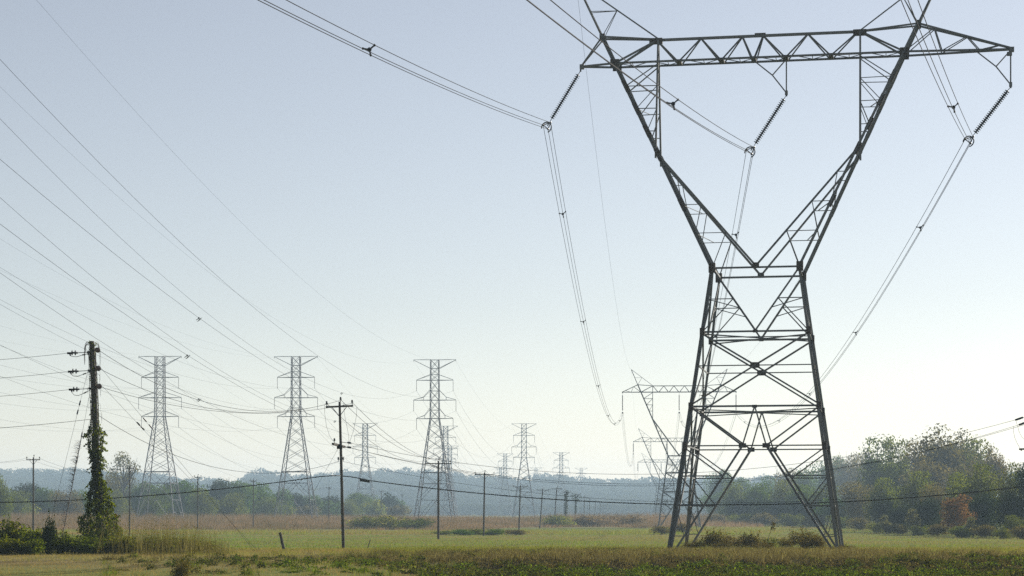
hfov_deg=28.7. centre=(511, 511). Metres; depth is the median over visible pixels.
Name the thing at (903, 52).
transmission pylon
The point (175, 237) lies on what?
conductor wire
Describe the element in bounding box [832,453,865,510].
tree
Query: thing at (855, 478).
tree
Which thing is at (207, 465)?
power line
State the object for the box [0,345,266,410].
conductor wire
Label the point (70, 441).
guy wire
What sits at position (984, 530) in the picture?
bush
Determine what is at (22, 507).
tree
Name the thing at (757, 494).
tree
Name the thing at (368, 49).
bundle spacer
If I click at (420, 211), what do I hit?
sky
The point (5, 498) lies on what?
tree
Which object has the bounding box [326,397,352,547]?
utility pole
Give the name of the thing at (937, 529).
tree
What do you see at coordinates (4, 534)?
bush
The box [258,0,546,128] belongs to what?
conductor wire
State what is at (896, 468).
tree
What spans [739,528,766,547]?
bush
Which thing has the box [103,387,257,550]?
guy wire
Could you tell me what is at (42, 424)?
power line
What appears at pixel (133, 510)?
tree
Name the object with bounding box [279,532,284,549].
stub post
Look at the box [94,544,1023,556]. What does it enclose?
fringe grass
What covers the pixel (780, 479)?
tree
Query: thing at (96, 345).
conductor wire
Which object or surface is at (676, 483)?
power line
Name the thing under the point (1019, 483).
tree
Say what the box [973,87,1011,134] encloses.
insulator string
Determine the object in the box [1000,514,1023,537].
tree
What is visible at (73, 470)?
dead creeper
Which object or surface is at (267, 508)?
tree
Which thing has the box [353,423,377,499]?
lattice tower
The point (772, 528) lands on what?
tall weed
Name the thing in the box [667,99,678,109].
bundle spacer
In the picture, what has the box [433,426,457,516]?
lattice tower
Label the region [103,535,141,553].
bush
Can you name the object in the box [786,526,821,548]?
bush
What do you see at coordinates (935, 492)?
tree
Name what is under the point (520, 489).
utility pole
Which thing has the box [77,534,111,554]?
bush
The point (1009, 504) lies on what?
tree
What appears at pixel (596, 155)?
earth wire
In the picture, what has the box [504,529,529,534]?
bush
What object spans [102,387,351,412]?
power line
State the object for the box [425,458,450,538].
utility pole
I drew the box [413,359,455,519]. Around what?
lattice tower
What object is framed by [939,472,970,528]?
tree
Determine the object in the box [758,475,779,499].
tree
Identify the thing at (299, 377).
lattice tower
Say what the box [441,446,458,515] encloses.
lattice tower
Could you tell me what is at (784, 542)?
bush
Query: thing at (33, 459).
utility pole
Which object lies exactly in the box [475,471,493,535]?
utility pole
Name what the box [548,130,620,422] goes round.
conductor wire
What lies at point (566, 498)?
ivy
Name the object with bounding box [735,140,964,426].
conductor wire
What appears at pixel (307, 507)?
tree
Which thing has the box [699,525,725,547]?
bush
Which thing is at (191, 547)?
dead weeds
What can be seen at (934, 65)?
conductor wire
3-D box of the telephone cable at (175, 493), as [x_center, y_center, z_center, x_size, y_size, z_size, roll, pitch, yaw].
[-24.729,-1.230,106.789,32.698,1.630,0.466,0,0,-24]
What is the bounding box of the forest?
[0,467,1022,515]
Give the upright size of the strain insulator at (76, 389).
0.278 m
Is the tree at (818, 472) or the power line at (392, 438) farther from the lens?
the tree at (818, 472)
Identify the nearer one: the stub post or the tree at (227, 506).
the stub post
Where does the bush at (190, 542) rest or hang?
on the ground at (83, 565)
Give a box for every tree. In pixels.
[0,473,16,519]
[3,490,35,515]
[9,482,42,505]
[24,500,41,514]
[31,487,61,513]
[34,504,52,515]
[47,489,83,516]
[71,489,92,514]
[102,473,139,506]
[102,489,131,515]
[107,451,141,504]
[117,481,157,510]
[126,505,139,514]
[136,494,169,516]
[146,484,174,515]
[164,481,179,509]
[167,503,185,515]
[168,479,208,514]
[186,488,219,516]
[203,479,240,514]
[216,492,249,516]
[227,480,259,512]
[246,482,279,514]
[254,496,287,516]
[268,488,294,508]
[274,499,297,516]
[290,492,307,515]
[295,502,321,516]
[302,494,323,515]
[317,494,340,516]
[320,495,340,509]
[335,504,362,516]
[336,499,359,516]
[344,492,380,515]
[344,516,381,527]
[361,499,387,515]
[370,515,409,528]
[380,492,400,514]
[386,502,411,516]
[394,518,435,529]
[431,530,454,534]
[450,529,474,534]
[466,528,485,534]
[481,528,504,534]
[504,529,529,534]
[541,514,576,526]
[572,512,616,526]
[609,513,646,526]
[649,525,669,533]
[676,522,691,532]
[698,491,728,515]
[702,469,733,512]
[705,513,725,521]
[716,481,750,517]
[718,499,757,516]
[725,510,755,521]
[731,477,750,497]
[740,481,773,519]
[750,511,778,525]
[755,499,792,524]
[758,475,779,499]
[767,480,800,523]
[769,467,801,512]
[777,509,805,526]
[784,484,814,515]
[784,500,823,525]
[794,467,818,518]
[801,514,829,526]
[803,456,846,500]
[807,483,839,525]
[813,498,850,521]
[826,513,849,527]
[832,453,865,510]
[838,481,875,528]
[845,450,881,512]
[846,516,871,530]
[856,433,896,499]
[863,477,901,526]
[864,496,897,531]
[864,518,884,532]
[872,460,905,504]
[879,436,912,485]
[879,514,892,534]
[885,505,912,533]
[887,522,909,533]
[891,470,935,524]
[898,452,951,499]
[899,437,922,502]
[904,508,920,534]
[905,423,974,502]
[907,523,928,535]
[908,497,944,534]
[919,482,950,525]
[927,523,952,535]
[939,428,983,525]
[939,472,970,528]
[939,493,977,536]
[946,456,996,493]
[946,463,1002,527]
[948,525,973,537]
[957,434,998,526]
[964,492,1002,530]
[965,516,981,535]
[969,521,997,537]
[981,443,1011,497]
[988,491,1023,534]
[991,461,1023,529]
[991,526,1013,538]
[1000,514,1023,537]
[1007,525,1023,539]
[1014,462,1023,520]
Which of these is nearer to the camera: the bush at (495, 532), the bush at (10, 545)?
the bush at (10, 545)
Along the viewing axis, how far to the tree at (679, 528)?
289.56 m
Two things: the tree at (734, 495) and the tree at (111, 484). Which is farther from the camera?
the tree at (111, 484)
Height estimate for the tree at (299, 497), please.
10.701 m
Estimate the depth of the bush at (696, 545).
107.38 m
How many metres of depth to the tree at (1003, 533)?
204.60 m
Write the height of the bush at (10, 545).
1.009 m
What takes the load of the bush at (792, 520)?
on the ground at (83, 565)
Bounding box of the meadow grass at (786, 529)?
[648,523,872,531]
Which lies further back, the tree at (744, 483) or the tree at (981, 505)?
the tree at (744, 483)
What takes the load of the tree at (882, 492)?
on the ground at (83, 565)
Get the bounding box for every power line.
[3,419,89,427]
[100,351,339,411]
[100,416,335,472]
[102,370,302,412]
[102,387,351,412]
[327,404,422,461]
[341,400,420,456]
[344,425,1021,483]
[347,462,1022,502]
[352,420,1013,473]
[353,425,1016,485]
[360,410,436,460]
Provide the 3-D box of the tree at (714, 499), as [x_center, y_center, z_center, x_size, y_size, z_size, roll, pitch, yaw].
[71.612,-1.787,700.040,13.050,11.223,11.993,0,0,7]
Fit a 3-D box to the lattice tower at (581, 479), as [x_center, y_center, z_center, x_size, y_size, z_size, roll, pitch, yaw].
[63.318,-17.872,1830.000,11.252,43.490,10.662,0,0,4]
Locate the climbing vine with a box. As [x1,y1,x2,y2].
[74,341,126,540]
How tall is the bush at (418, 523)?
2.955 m
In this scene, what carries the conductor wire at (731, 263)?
attached to the yoke clamp at (751, 148)
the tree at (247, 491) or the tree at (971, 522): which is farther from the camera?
the tree at (247, 491)
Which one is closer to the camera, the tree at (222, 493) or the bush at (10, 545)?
the bush at (10, 545)
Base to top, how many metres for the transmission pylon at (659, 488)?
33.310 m
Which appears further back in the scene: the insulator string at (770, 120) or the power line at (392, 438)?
the power line at (392, 438)
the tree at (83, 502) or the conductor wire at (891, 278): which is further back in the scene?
the tree at (83, 502)
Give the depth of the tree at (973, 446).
429.85 m
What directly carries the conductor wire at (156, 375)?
attached to the insulator string
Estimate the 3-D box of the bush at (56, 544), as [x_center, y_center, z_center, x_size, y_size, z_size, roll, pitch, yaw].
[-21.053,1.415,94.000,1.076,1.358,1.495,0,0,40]
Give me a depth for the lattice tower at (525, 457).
901.88 m
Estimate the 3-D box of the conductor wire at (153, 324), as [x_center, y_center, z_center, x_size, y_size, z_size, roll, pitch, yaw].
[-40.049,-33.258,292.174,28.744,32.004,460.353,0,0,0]
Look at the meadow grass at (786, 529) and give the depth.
385.15 m
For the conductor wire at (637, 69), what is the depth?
65.27 m
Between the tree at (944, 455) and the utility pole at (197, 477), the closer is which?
the utility pole at (197, 477)
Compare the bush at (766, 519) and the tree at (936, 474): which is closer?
the tree at (936, 474)
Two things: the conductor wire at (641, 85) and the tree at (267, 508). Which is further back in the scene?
the tree at (267, 508)
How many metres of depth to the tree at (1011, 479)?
254.09 m
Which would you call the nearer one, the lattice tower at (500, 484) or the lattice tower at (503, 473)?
the lattice tower at (503, 473)
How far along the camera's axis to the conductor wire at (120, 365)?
307.72 m
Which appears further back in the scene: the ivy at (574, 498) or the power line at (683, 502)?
the ivy at (574, 498)
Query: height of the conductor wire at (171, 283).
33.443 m
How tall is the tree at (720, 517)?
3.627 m
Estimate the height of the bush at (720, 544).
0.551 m
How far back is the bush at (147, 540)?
94.75 m
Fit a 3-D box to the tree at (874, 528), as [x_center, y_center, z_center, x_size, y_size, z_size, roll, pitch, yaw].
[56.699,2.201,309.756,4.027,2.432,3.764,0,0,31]
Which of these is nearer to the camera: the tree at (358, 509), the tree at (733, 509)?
the tree at (733, 509)
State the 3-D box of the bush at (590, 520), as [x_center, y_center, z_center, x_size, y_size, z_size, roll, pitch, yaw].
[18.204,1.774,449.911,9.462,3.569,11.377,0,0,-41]
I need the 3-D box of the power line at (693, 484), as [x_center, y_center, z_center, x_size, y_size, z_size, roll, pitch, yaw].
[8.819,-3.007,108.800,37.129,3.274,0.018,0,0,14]
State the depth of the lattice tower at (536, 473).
1813.88 m
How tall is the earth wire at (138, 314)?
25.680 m
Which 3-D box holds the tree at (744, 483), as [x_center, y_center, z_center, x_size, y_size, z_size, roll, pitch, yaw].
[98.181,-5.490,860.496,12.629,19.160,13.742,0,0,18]
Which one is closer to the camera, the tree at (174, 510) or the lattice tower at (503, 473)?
the tree at (174, 510)
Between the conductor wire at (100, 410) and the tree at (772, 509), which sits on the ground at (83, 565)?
the tree at (772, 509)
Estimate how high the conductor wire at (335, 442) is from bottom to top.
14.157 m
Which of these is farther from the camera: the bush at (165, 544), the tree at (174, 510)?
the tree at (174, 510)
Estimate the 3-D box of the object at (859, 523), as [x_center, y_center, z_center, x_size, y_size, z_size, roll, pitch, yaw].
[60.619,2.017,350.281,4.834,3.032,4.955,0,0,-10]
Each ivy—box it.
[564,490,568,515]
[572,493,581,512]
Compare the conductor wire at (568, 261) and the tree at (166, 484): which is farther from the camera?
the tree at (166, 484)
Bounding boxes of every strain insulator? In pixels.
[67,350,89,355]
[68,369,89,373]
[69,387,90,391]
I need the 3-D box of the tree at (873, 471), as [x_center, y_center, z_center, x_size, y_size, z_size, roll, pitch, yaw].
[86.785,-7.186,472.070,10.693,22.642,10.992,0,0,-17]
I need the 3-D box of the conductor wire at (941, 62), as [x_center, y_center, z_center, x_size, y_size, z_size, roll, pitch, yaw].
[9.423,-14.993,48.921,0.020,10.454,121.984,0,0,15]
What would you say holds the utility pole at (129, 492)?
on the ground at (83, 565)
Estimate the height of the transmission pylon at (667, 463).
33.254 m
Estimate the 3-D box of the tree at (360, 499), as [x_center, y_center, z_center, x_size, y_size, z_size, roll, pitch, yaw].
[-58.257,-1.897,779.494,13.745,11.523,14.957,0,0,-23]
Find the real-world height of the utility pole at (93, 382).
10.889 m
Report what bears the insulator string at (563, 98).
hanging from the transmission pylon at (903, 52)
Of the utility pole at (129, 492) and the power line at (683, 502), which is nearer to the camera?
the power line at (683, 502)
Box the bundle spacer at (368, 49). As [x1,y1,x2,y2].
[362,44,375,56]
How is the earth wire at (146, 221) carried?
attached to the lattice tower at (438, 418)
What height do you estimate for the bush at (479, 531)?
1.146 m
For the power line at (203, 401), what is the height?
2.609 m
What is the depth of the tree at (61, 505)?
559.40 m
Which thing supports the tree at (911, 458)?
on the ground at (83, 565)
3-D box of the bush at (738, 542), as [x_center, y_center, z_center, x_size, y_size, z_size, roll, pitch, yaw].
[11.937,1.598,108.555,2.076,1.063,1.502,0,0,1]
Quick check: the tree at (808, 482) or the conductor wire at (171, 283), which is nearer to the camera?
the conductor wire at (171, 283)
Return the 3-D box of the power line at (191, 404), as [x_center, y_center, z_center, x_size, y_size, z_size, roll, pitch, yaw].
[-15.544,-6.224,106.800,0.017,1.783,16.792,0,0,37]
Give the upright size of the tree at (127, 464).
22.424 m
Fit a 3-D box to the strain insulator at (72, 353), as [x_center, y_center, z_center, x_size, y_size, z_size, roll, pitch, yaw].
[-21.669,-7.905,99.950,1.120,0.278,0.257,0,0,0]
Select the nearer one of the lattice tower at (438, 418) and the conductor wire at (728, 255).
the conductor wire at (728, 255)
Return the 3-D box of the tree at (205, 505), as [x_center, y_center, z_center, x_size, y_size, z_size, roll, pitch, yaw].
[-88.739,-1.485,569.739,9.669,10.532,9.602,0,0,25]
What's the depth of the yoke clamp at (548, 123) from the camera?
112.08 m
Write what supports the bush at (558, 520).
on the ground at (83, 565)
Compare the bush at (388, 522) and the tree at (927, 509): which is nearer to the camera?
the tree at (927, 509)
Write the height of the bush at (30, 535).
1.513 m
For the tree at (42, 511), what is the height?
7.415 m
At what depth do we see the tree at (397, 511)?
719.70 m
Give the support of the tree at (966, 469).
on the ground at (83, 565)
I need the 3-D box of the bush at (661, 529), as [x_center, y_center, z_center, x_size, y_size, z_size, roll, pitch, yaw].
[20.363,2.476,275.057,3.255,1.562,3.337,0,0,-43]
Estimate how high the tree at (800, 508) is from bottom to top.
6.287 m
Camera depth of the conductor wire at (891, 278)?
140.78 m
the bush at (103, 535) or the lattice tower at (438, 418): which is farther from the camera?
the lattice tower at (438, 418)
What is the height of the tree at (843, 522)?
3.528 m
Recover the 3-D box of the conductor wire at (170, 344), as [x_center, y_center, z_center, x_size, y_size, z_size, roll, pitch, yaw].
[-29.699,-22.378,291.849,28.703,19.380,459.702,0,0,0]
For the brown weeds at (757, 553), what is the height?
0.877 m
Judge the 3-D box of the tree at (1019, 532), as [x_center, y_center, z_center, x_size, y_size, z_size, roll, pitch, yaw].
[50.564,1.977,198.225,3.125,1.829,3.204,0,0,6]
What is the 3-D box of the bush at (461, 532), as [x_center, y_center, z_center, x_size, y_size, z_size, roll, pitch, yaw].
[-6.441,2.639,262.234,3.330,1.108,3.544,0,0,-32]
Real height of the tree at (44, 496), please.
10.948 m
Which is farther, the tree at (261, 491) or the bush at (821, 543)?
the tree at (261, 491)
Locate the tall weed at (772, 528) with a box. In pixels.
[767,521,775,541]
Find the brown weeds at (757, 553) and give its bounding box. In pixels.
[101,544,1023,565]
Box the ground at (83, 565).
[0,514,1022,575]
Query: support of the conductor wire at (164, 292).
attached to the insulator string
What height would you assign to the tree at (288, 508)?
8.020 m
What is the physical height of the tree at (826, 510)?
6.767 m
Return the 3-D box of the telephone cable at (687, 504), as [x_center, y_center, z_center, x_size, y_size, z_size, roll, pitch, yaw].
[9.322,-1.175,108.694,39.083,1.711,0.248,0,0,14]
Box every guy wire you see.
[43,372,87,551]
[95,361,253,549]
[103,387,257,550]
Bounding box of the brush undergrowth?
[0,510,764,530]
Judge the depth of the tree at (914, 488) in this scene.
309.17 m
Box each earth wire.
[4,241,306,358]
[15,101,405,362]
[39,3,437,360]
[578,2,624,350]
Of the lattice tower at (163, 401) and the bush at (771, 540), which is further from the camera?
the lattice tower at (163, 401)
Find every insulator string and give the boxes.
[550,69,580,120]
[754,95,786,145]
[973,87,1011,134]
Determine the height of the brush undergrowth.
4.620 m
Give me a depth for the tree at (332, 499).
738.45 m
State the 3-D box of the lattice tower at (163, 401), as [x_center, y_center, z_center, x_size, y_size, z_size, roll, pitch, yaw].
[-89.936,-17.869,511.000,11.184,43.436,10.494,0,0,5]
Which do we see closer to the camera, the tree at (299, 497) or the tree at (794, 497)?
the tree at (794, 497)
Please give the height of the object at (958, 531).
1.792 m
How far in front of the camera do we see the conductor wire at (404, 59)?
76.33 m
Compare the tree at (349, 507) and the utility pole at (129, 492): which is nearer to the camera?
the utility pole at (129, 492)
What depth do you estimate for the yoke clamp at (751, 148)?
110.04 m
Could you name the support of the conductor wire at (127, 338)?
attached to the insulator string
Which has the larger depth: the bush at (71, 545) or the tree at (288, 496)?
the tree at (288, 496)
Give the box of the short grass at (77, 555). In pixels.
[0,546,1023,575]
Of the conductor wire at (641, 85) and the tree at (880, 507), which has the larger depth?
the tree at (880, 507)
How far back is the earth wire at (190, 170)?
223.09 m
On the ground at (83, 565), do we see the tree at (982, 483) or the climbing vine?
the tree at (982, 483)
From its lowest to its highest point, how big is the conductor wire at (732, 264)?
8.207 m
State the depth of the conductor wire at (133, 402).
328.81 m
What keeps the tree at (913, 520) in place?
on the ground at (83, 565)
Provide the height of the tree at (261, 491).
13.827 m
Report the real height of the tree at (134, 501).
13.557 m
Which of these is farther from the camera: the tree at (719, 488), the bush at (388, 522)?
the tree at (719, 488)
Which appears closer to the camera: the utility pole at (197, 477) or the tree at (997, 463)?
the utility pole at (197, 477)
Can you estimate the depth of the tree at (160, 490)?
599.20 m
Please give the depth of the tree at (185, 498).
607.95 m
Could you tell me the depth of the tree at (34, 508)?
569.36 m
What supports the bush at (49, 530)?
on the ground at (83, 565)
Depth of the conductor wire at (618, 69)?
61.79 m
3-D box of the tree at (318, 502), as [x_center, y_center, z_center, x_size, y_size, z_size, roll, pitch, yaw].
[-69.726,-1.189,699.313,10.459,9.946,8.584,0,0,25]
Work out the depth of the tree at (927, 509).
268.93 m
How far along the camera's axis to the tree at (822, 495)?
453.32 m
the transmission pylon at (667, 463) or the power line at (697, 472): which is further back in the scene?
the transmission pylon at (667, 463)
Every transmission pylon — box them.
[580,0,1013,548]
[622,369,736,527]
[633,428,697,513]
[639,454,679,514]
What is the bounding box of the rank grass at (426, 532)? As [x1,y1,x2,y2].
[0,527,780,534]
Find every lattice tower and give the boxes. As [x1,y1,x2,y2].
[136,356,183,518]
[274,356,317,516]
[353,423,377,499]
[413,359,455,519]
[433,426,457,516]
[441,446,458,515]
[494,467,506,500]
[497,453,512,515]
[512,423,535,516]
[531,468,540,497]
[553,452,569,514]
[575,468,586,499]
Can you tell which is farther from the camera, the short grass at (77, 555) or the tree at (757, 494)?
the tree at (757, 494)
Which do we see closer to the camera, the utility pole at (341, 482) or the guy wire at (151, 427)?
the guy wire at (151, 427)
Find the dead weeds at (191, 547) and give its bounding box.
[93,512,237,554]
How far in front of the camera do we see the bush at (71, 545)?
93.71 m
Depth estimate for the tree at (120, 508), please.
558.27 m
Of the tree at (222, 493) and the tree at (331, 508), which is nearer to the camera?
the tree at (222, 493)
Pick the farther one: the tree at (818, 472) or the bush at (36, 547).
the tree at (818, 472)
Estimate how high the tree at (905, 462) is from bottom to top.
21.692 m
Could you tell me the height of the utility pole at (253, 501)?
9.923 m
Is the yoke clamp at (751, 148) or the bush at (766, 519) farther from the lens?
the bush at (766, 519)
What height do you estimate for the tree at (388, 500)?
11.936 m
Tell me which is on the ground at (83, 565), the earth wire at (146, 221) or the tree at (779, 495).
the tree at (779, 495)
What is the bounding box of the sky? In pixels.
[0,0,1023,483]
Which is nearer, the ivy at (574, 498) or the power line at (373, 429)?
the power line at (373, 429)
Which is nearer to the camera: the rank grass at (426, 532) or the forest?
the rank grass at (426, 532)
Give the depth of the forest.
2068.46 m
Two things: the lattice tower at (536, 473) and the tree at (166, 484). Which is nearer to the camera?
the tree at (166, 484)
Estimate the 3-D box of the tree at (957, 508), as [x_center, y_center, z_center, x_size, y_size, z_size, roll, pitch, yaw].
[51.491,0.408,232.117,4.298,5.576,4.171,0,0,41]
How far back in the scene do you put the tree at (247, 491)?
647.82 m
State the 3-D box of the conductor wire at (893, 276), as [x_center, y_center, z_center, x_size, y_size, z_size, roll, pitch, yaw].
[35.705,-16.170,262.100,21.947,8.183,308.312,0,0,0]
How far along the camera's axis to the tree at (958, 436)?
442.41 m
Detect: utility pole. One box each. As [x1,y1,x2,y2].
[26,457,39,531]
[89,341,102,531]
[125,464,133,532]
[194,474,200,529]
[250,478,256,525]
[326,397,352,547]
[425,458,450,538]
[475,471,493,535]
[513,484,522,529]
[539,489,548,527]
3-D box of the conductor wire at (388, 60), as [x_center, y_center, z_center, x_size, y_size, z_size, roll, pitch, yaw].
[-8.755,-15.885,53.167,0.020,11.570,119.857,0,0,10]
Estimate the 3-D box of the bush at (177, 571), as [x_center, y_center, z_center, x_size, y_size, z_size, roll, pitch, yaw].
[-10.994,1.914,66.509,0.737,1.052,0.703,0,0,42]
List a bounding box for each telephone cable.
[0,475,340,502]
[341,475,1023,504]
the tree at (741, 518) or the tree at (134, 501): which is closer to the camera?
the tree at (741, 518)
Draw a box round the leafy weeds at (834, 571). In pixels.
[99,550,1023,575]
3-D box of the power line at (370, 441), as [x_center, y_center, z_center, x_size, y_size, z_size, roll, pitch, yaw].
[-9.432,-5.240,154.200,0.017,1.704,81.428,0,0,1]
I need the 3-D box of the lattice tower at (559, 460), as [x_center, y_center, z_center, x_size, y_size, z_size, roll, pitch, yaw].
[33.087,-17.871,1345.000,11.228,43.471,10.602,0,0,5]
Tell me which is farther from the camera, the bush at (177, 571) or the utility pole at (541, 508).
the utility pole at (541, 508)
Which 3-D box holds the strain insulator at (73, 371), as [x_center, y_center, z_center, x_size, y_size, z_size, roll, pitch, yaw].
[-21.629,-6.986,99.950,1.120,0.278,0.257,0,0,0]
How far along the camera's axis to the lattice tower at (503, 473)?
1370.88 m
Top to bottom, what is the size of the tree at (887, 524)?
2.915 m
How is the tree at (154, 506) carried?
on the ground at (83, 565)
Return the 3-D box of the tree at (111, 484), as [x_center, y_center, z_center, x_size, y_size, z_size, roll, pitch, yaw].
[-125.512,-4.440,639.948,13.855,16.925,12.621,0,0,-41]
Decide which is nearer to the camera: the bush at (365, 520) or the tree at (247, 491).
the bush at (365, 520)
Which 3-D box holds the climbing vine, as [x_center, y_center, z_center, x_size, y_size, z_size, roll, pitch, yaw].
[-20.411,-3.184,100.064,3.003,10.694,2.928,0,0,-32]
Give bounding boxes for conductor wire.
[0,159,432,419]
[0,224,450,442]
[0,267,308,388]
[0,304,317,409]
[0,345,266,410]
[0,376,276,430]
[1,345,313,430]
[2,274,412,445]
[3,122,412,398]
[3,200,401,423]
[5,65,448,396]
[5,302,247,387]
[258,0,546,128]
[264,0,541,124]
[278,389,417,463]
[286,0,547,121]
[526,0,750,153]
[528,0,745,149]
[543,126,619,422]
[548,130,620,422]
[550,0,752,146]
[551,129,622,422]
[679,154,745,426]
[679,155,751,423]
[680,150,753,422]
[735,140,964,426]
[737,145,969,427]
[740,141,970,424]
[901,0,964,138]
[908,0,969,141]
[918,0,972,135]
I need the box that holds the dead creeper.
[60,437,81,537]
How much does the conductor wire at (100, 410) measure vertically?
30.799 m
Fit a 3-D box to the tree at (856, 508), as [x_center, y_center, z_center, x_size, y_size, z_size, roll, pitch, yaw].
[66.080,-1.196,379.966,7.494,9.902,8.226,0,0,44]
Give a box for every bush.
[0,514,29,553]
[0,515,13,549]
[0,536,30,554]
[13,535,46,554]
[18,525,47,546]
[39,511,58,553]
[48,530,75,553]
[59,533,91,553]
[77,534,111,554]
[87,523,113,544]
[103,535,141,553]
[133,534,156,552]
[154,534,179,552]
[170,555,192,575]
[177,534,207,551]
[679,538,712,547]
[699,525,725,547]
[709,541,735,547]
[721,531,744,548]
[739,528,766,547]
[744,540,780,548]
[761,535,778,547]
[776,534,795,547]
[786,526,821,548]
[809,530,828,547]
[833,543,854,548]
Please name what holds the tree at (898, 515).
on the ground at (83, 565)
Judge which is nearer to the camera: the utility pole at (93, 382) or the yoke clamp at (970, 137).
the utility pole at (93, 382)
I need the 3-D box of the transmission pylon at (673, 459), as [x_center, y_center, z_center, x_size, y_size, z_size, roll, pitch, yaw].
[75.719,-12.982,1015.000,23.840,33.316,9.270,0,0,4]
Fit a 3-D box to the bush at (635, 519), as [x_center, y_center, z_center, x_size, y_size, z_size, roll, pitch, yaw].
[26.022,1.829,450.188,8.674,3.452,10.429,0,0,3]
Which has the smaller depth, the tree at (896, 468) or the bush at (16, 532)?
the bush at (16, 532)
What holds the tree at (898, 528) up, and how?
on the ground at (83, 565)
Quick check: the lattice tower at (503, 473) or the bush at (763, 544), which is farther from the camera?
the lattice tower at (503, 473)
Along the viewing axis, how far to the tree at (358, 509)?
703.32 m
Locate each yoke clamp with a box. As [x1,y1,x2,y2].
[541,121,551,131]
[744,146,755,157]
[963,135,973,146]
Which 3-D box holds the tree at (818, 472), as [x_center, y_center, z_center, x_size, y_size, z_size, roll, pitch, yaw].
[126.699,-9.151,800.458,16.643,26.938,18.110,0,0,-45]
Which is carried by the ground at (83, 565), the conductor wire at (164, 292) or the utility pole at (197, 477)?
the utility pole at (197, 477)
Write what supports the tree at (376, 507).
on the ground at (83, 565)
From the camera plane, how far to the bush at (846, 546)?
105.82 m
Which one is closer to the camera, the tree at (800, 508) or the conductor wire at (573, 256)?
the conductor wire at (573, 256)
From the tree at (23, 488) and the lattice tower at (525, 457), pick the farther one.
the lattice tower at (525, 457)
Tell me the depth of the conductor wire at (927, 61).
69.48 m

